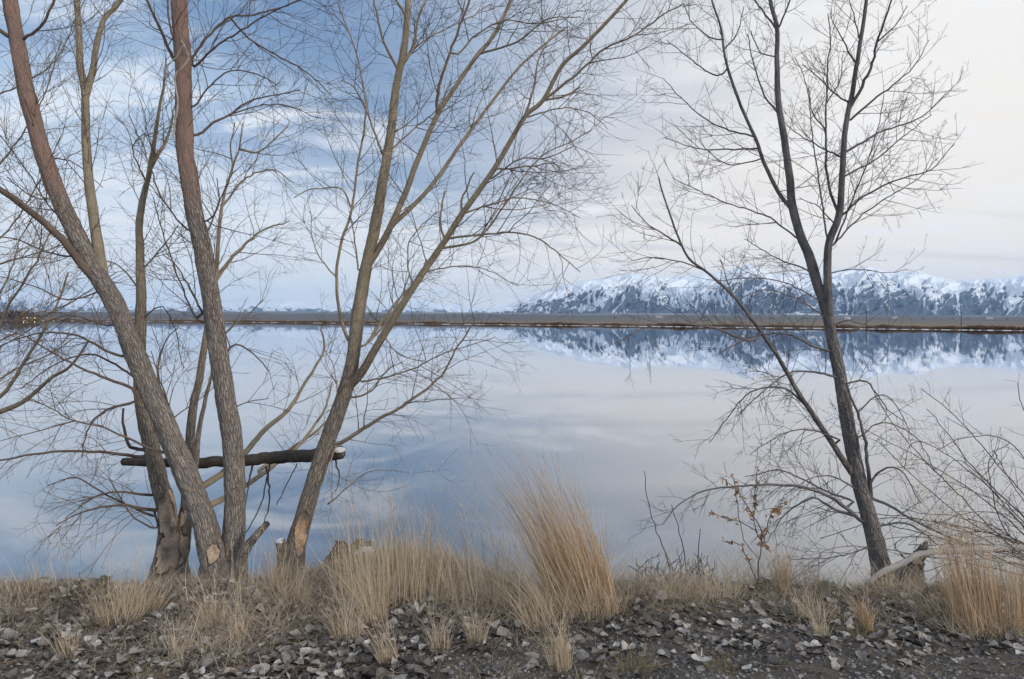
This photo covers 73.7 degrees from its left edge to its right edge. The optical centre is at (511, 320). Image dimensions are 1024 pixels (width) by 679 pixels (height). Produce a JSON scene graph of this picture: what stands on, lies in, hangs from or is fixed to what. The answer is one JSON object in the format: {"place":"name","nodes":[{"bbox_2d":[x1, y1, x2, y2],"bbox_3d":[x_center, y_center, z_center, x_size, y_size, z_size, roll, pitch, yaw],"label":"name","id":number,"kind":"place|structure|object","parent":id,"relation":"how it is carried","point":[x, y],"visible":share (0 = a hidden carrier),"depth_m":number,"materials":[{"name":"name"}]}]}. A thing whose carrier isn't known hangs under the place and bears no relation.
{"place":"outdoors","nodes":[
{"label":"outdoors","id":0,"kind":"place"},
{"bbox_2d":[0,290,495,312],"bbox_3d":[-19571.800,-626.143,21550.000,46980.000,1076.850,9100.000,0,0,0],"label":"distant mountains","id":1,"kind":"structure","parent":0,"point":[287,305],"depth_m":20904.90,"materials":[{"name":"white snow"}]},
{"bbox_2d":[0,320,1023,588],"bbox_3d":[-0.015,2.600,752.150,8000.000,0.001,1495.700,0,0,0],"label":"lake water","id":2,"kind":"structure","parent":0,"point":[592,414],"depth_m":15.30,"materials":[{"name":"blue liquid"}]},
{"bbox_2d":[0,319,1023,329],"bbox_3d":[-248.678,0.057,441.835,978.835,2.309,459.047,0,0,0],"label":"shore reeds","id":3,"kind":"object","parent":2,"relation":"on","point":[982,327],"visible":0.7,"depth_m":333.53,"materials":[{"name":"brown plant"}]},
{"bbox_2d":[25,320,1021,330],"bbox_3d":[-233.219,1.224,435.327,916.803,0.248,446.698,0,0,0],"label":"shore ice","id":4,"kind":"structure","parent":2,"relation":"on","point":[672,326],"depth_m":326.69,"materials":[{"name":"white ice"}]},
{"bbox_2d":[0,557,1023,678],"bbox_3d":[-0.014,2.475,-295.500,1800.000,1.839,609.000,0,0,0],"label":"ground","id":5,"kind":"structure","parent":0,"point":[774,671],"depth_m":3.34,"materials":[{"name":"soil"}]},
{"bbox_2d":[0,557,63,600],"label":"grass tuft","id":6,"kind":"object","parent":5,"relation":"on","point":[36,577],"visible":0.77,"depth_m":3.95,"materials":[{"name":"plant"}]},
{"bbox_2d":[22,500,61,592],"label":"grass tuft","id":7,"kind":"object","parent":5,"relation":"on","point":[45,565],"visible":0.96,"depth_m":3.97,"materials":[{"name":"plant"}]},
{"bbox_2d":[30,596,89,657],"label":"grass tuft","id":8,"kind":"object","parent":5,"relation":"on","point":[67,650],"visible":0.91,"depth_m":3.28,"materials":[{"name":"plant"}]},
{"bbox_2d":[0,1,150,452],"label":"leaning willow","id":9,"kind":"object","parent":5,"relation":"on","point":[15,377],"visible":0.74,"depth_m":5.27,"materials":[{"name":"beige plant"}]},
{"bbox_2d":[4,517,149,607],"bbox_3d":[-2.433,1.382,3.950,0.789,0.510,0.559,0,0,27],"label":"grass tuft","id":10,"kind":"object","parent":5,"relation":"on","point":[105,569],"visible":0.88,"depth_m":4.01,"materials":[{"name":"plant"}]},
{"bbox_2d":[56,554,165,625],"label":"grass tuft","id":11,"kind":"object","parent":5,"relation":"on","point":[117,610],"visible":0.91,"depth_m":3.63,"materials":[{"name":"plant"}]},
{"bbox_2d":[79,549,182,614],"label":"grass tuft","id":12,"kind":"object","parent":5,"relation":"on","point":[148,597],"visible":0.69,"depth_m":3.79,"materials":[{"name":"plant"}]},
{"bbox_2d":[108,654,170,678],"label":"grass tuft","id":13,"kind":"object","parent":5,"relation":"on","point":[133,674],"visible":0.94,"depth_m":3.08,"materials":[{"name":"plant"}]},
{"bbox_2d":[0,0,363,581],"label":"red barked tree","id":14,"kind":"object","parent":5,"relation":"on","point":[86,255],"visible":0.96,"depth_m":4.52,"materials":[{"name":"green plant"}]},
{"bbox_2d":[166,40,188,137],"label":"dead branch","id":15,"kind":"object","parent":14,"relation":"hanging from","point":[177,104],"visible":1,"depth_m":4.55,"materials":[{"name":"brown wood"}]},
{"bbox_2d":[140,602,226,654],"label":"grass tuft","id":16,"kind":"object","parent":5,"relation":"on","point":[173,644],"visible":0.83,"depth_m":3.27,"materials":[{"name":"plant"}]},
{"bbox_2d":[0,23,369,583],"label":"cottonwood tree","id":17,"kind":"object","parent":5,"relation":"on","point":[174,523],"visible":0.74,"depth_m":4.78,"materials":[{"name":"beige plant"}]},
{"bbox_2d":[120,446,344,532],"bbox_3d":[-2.047,1.228,4.888,1.690,0.682,0.245,0,0,6],"label":"fallen log","id":18,"kind":"object","parent":17,"relation":"on","point":[282,457],"visible":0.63,"depth_m":4.89,"materials":[{"name":"brown wood"}]},
{"bbox_2d":[334,447,345,452],"bbox_3d":[-1.221,0.917,4.830,0.084,0.042,0.102,0,0,0],"label":"snow patch","id":19,"kind":"object","parent":18,"relation":"on","point":[339,449],"visible":0.83,"depth_m":4.79,"materials":[{"name":"white snow"}]},
{"bbox_2d":[177,567,241,625],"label":"grass tuft","id":20,"kind":"object","parent":5,"relation":"on","point":[202,616],"visible":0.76,"depth_m":3.58,"materials":[{"name":"plant"}]},
{"bbox_2d":[162,513,278,608],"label":"grass tuft","id":21,"kind":"object","parent":5,"relation":"on","point":[232,577],"visible":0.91,"depth_m":3.88,"materials":[{"name":"plant"}]},
{"bbox_2d":[203,587,268,640],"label":"grass tuft","id":22,"kind":"object","parent":5,"relation":"on","point":[242,626],"visible":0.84,"depth_m":3.46,"materials":[{"name":"plant"}]},
{"bbox_2d":[250,510,302,591],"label":"grass tuft","id":23,"kind":"object","parent":5,"relation":"on","point":[273,574],"visible":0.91,"depth_m":3.99,"materials":[{"name":"plant"}]},
{"bbox_2d":[268,556,325,604],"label":"grass tuft","id":24,"kind":"object","parent":5,"relation":"on","point":[301,587],"visible":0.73,"depth_m":3.88,"materials":[{"name":"plant"}]},
{"bbox_2d":[281,565,371,641],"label":"grass tuft","id":25,"kind":"object","parent":5,"relation":"on","point":[344,625],"visible":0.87,"depth_m":3.46,"materials":[{"name":"plant"}]},
{"bbox_2d":[290,535,408,622],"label":"grass tuft","id":26,"kind":"object","parent":5,"relation":"on","point":[360,606],"visible":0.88,"depth_m":3.66,"materials":[{"name":"plant"}]},
{"bbox_2d":[324,539,379,564],"bbox_3d":[-1.099,1.659,4.747,0.430,0.303,0.316,0,0,0],"label":"rotten stump","id":27,"kind":"object","parent":5,"relation":"on","point":[340,545],"visible":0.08,"depth_m":4.68,"materials":[{"name":"wood"}]},
{"bbox_2d":[310,581,415,664],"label":"grass tuft","id":28,"kind":"object","parent":5,"relation":"on","point":[389,650],"visible":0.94,"depth_m":3.25,"materials":[{"name":"plant"}]},
{"bbox_2d":[355,546,375,558],"bbox_3d":[-0.964,1.562,4.567,0.165,0.102,0.126,0,0,16],"label":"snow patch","id":29,"kind":"object","parent":5,"relation":"on","point":[366,553],"visible":0.16,"depth_m":4.53,"materials":[{"name":"white snow"}]},
{"bbox_2d":[298,433,444,606],"bbox_3d":[-0.810,1.134,3.916,0.911,0.988,0.689,0,0,0],"label":"grass tuft","id":30,"kind":"object","parent":5,"relation":"on","point":[370,552],"visible":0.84,"depth_m":3.94,"materials":[{"name":"plant"}]},
{"bbox_2d":[221,527,534,605],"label":"dense dry grass","id":31,"kind":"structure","parent":5,"relation":"on","point":[393,566],"depth_m":4.32,"materials":[{"name":"plant"}]},
{"bbox_2d":[365,476,483,603],"bbox_3d":[-0.542,1.260,4.014,0.751,0.764,0.472,0,0,0],"label":"grass tuft","id":32,"kind":"object","parent":5,"relation":"on","point":[416,563],"visible":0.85,"depth_m":4.00,"materials":[{"name":"plant"}]},
{"bbox_2d":[401,600,465,652],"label":"grass tuft","id":33,"kind":"object","parent":5,"relation":"on","point":[436,640],"visible":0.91,"depth_m":3.36,"materials":[{"name":"plant"}]},
{"bbox_2d":[414,494,527,607],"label":"grass tuft","id":34,"kind":"object","parent":5,"relation":"on","point":[474,574],"visible":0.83,"depth_m":3.95,"materials":[{"name":"plant"}]},
{"bbox_2d":[451,588,498,644],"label":"grass tuft","id":35,"kind":"object","parent":5,"relation":"on","point":[477,630],"visible":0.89,"depth_m":3.40,"materials":[{"name":"plant"}]},
{"bbox_2d":[244,0,724,573],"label":"golden barked tree","id":36,"kind":"object","parent":5,"relation":"on","point":[352,374],"visible":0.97,"depth_m":4.68,"materials":[{"name":"brown plant"}]},
{"bbox_2d":[411,415,591,614],"bbox_3d":[-0.059,1.072,3.781,1.074,1.135,0.452,0,0,-6],"label":"grass clump","id":37,"kind":"object","parent":5,"relation":"on","point":[521,536],"visible":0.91,"depth_m":3.74,"materials":[{"name":"plant"}]},
{"bbox_2d":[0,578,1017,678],"bbox_3d":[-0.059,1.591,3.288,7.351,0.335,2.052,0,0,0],"label":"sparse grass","id":38,"kind":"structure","parent":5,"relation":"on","point":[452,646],"depth_m":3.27,"materials":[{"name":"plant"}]},
{"bbox_2d":[0,562,1023,678],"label":"leaf litter","id":39,"kind":"object","parent":5,"relation":"on","point":[920,636],"visible":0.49,"depth_m":3.45,"materials":[{"name":"plant"}]},
{"bbox_2d":[0,505,1023,678],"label":"dry grass","id":40,"kind":"structure","parent":5,"relation":"on","point":[618,586],"depth_m":3.86,"materials":[{"name":"beige plant"}]},
{"bbox_2d":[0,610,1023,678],"bbox_3d":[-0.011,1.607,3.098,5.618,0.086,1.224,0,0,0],"label":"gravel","id":41,"kind":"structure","parent":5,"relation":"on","point":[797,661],"depth_m":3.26,"materials":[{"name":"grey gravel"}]},
{"bbox_2d":[463,559,573,630],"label":"grass tuft","id":42,"kind":"object","parent":5,"relation":"on","point":[532,615],"visible":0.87,"depth_m":3.61,"materials":[{"name":"plant"}]},
{"bbox_2d":[462,432,616,613],"bbox_3d":[0.126,1.109,3.838,0.942,1.054,0.541,0,0,0],"label":"grass clump","id":43,"kind":"object","parent":5,"relation":"on","point":[559,559],"visible":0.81,"depth_m":3.77,"materials":[{"name":"beige plant"}]},
{"bbox_2d":[493,575,605,672],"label":"grass tuft","id":44,"kind":"object","parent":5,"relation":"on","point":[563,650],"visible":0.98,"depth_m":3.16,"materials":[{"name":"plant"}]},
{"bbox_2d":[487,520,626,617],"bbox_3d":[0.271,1.339,3.737,1.010,0.582,0.590,0,0,0],"label":"grass clump","id":45,"kind":"object","parent":5,"relation":"on","point":[589,581],"visible":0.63,"depth_m":3.70,"materials":[{"name":"plant"}]},
{"bbox_2d":[505,574,634,622],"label":"grass clump","id":46,"kind":"object","parent":5,"relation":"on","point":[610,612],"visible":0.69,"depth_m":3.67,"materials":[{"name":"plant"}]},
{"bbox_2d":[592,636,668,676],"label":"grass tuft","id":47,"kind":"object","parent":5,"relation":"on","point":[639,668],"visible":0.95,"depth_m":3.12,"materials":[{"name":"plant"}]},
{"bbox_2d":[629,471,716,580],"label":"dead weeds","id":48,"kind":"object","parent":5,"relation":"on","point":[681,566],"visible":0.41,"depth_m":4.35,"materials":[{"name":"brown plant"}]},
{"bbox_2d":[630,569,720,600],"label":"grass tuft","id":49,"kind":"object","parent":5,"relation":"on","point":[686,586],"visible":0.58,"depth_m":3.92,"materials":[{"name":"plant"}]},
{"bbox_2d":[666,551,753,602],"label":"grass tuft","id":50,"kind":"object","parent":5,"relation":"on","point":[718,591],"visible":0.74,"depth_m":3.93,"materials":[{"name":"plant"}]},
{"bbox_2d":[690,643,756,674],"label":"grass tuft","id":51,"kind":"object","parent":5,"relation":"on","point":[725,665],"visible":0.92,"depth_m":3.12,"materials":[{"name":"plant"}]},
{"bbox_2d":[709,466,786,585],"bbox_3d":[1.469,1.311,4.212,0.533,0.826,0.186,0,0,0],"label":"sapling","id":52,"kind":"object","parent":5,"relation":"on","point":[773,510],"visible":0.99,"depth_m":4.19,"materials":[{"name":"brown plant"}]},
{"bbox_2d":[729,521,822,592],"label":"grass tuft","id":53,"kind":"object","parent":5,"relation":"on","point":[784,581],"visible":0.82,"depth_m":4.04,"materials":[{"name":"beige plant"}]},
{"bbox_2d":[590,0,1007,591],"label":"dark barked tree","id":54,"kind":"object","parent":5,"relation":"on","point":[853,465],"visible":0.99,"depth_m":4.48,"materials":[{"name":"grey plant"}]},
{"bbox_2d":[769,564,845,622],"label":"grass tuft","id":55,"kind":"object","parent":5,"relation":"on","point":[810,611],"visible":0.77,"depth_m":3.70,"materials":[{"name":"plant"}]},
{"bbox_2d":[790,589,844,636],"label":"grass tuft","id":56,"kind":"object","parent":5,"relation":"on","point":[818,629],"visible":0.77,"depth_m":3.46,"materials":[{"name":"plant"}]},
{"bbox_2d":[832,608,890,641],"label":"grass tuft","id":57,"kind":"object","parent":5,"relation":"on","point":[862,630],"visible":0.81,"depth_m":3.46,"materials":[{"name":"brown plant"}]},
{"bbox_2d":[830,577,897,632],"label":"grass tuft","id":58,"kind":"object","parent":5,"relation":"on","point":[863,619],"visible":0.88,"depth_m":3.54,"materials":[{"name":"beige plant"}]},
{"bbox_2d":[838,547,934,598],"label":"grass tuft","id":59,"kind":"object","parent":5,"relation":"on","point":[886,579],"visible":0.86,"depth_m":4.04,"materials":[{"name":"plant"}]},
{"bbox_2d":[796,369,1023,584],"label":"leafless shrub","id":60,"kind":"object","parent":5,"relation":"on","point":[998,535],"visible":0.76,"depth_m":4.41,"materials":[{"name":"brown plant"}]},
{"bbox_2d":[894,541,927,583],"bbox_3d":[2.587,1.648,4.501,0.252,0.388,0.244,0,0,41],"label":"pointed stump","id":61,"kind":"object","parent":5,"relation":"on","point":[915,562],"visible":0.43,"depth_m":4.46,"materials":[{"name":"wood"}]},
{"bbox_2d":[860,544,985,624],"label":"grass tuft","id":62,"kind":"object","parent":5,"relation":"on","point":[936,608],"visible":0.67,"depth_m":3.70,"materials":[{"name":"plant"}]},
{"bbox_2d":[859,354,997,614],"bbox_3d":[2.247,0.900,3.740,0.783,1.443,0.308,0,0,0],"label":"shrub","id":63,"kind":"object","parent":5,"relation":"on","point":[936,495],"visible":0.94,"depth_m":3.72,"materials":[{"name":"plant"}]},
{"bbox_2d":[908,459,1001,635],"bbox_3d":[2.323,1.182,3.608,0.493,0.902,0.415,0,0,0],"label":"grass clump","id":64,"kind":"object","parent":5,"relation":"on","point":[976,594],"visible":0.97,"depth_m":3.57,"materials":[{"name":"beige plant"}]},
{"bbox_2d":[935,594,1023,640],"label":"grass clump","id":65,"kind":"object","parent":5,"relation":"on","point":[993,631],"visible":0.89,"depth_m":3.50,"materials":[{"name":"plant"}]},
{"bbox_2d":[977,516,1023,635],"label":"grass clump","id":66,"kind":"object","parent":5,"relation":"on","point":[1020,603],"visible":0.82,"depth_m":3.57,"materials":[{"name":"beige plant"}]},
{"bbox_2d":[0,310,1023,330],"bbox_3d":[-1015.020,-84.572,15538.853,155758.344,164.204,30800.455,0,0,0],"label":"shore","id":67,"kind":"structure","parent":0,"point":[917,320],"depth_m":1659.64,"materials":[{"name":"brown soil"}]},
{"bbox_2d":[0,310,42,318],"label":"bare grove","id":68,"kind":"object","parent":67,"relation":"on","point":[10,315],"visible":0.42,"depth_m":761.47,"materials":[{"name":"plant"}]},
{"bbox_2d":[23,314,39,318],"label":"farmhouse","id":69,"kind":"object","parent":67,"relation":"on","point":[30,317],"visible":0.42,"depth_m":741.00,"materials":[{"name":"white"}]},
{"bbox_2d":[0,519,1023,678],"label":"fallen twigs","id":70,"kind":"object","parent":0,"point":[441,651],"depth_m":3.42,"materials":[{"name":"brown wood"}]},
{"bbox_2d":[0,0,1023,308],"label":"sky","id":71,"kind":"structure","parent":0,"point":[977,232],"materials":[{"name":"blue"}]},
{"bbox_2d":[486,265,1023,315],"bbox_3d":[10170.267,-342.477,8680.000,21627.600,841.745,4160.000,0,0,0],"label":"mountain range","id":72,"kind":"structure","parent":0,"point":[854,292],"depth_m":7860.09,"materials":[{"name":"white snow"}]}
]}

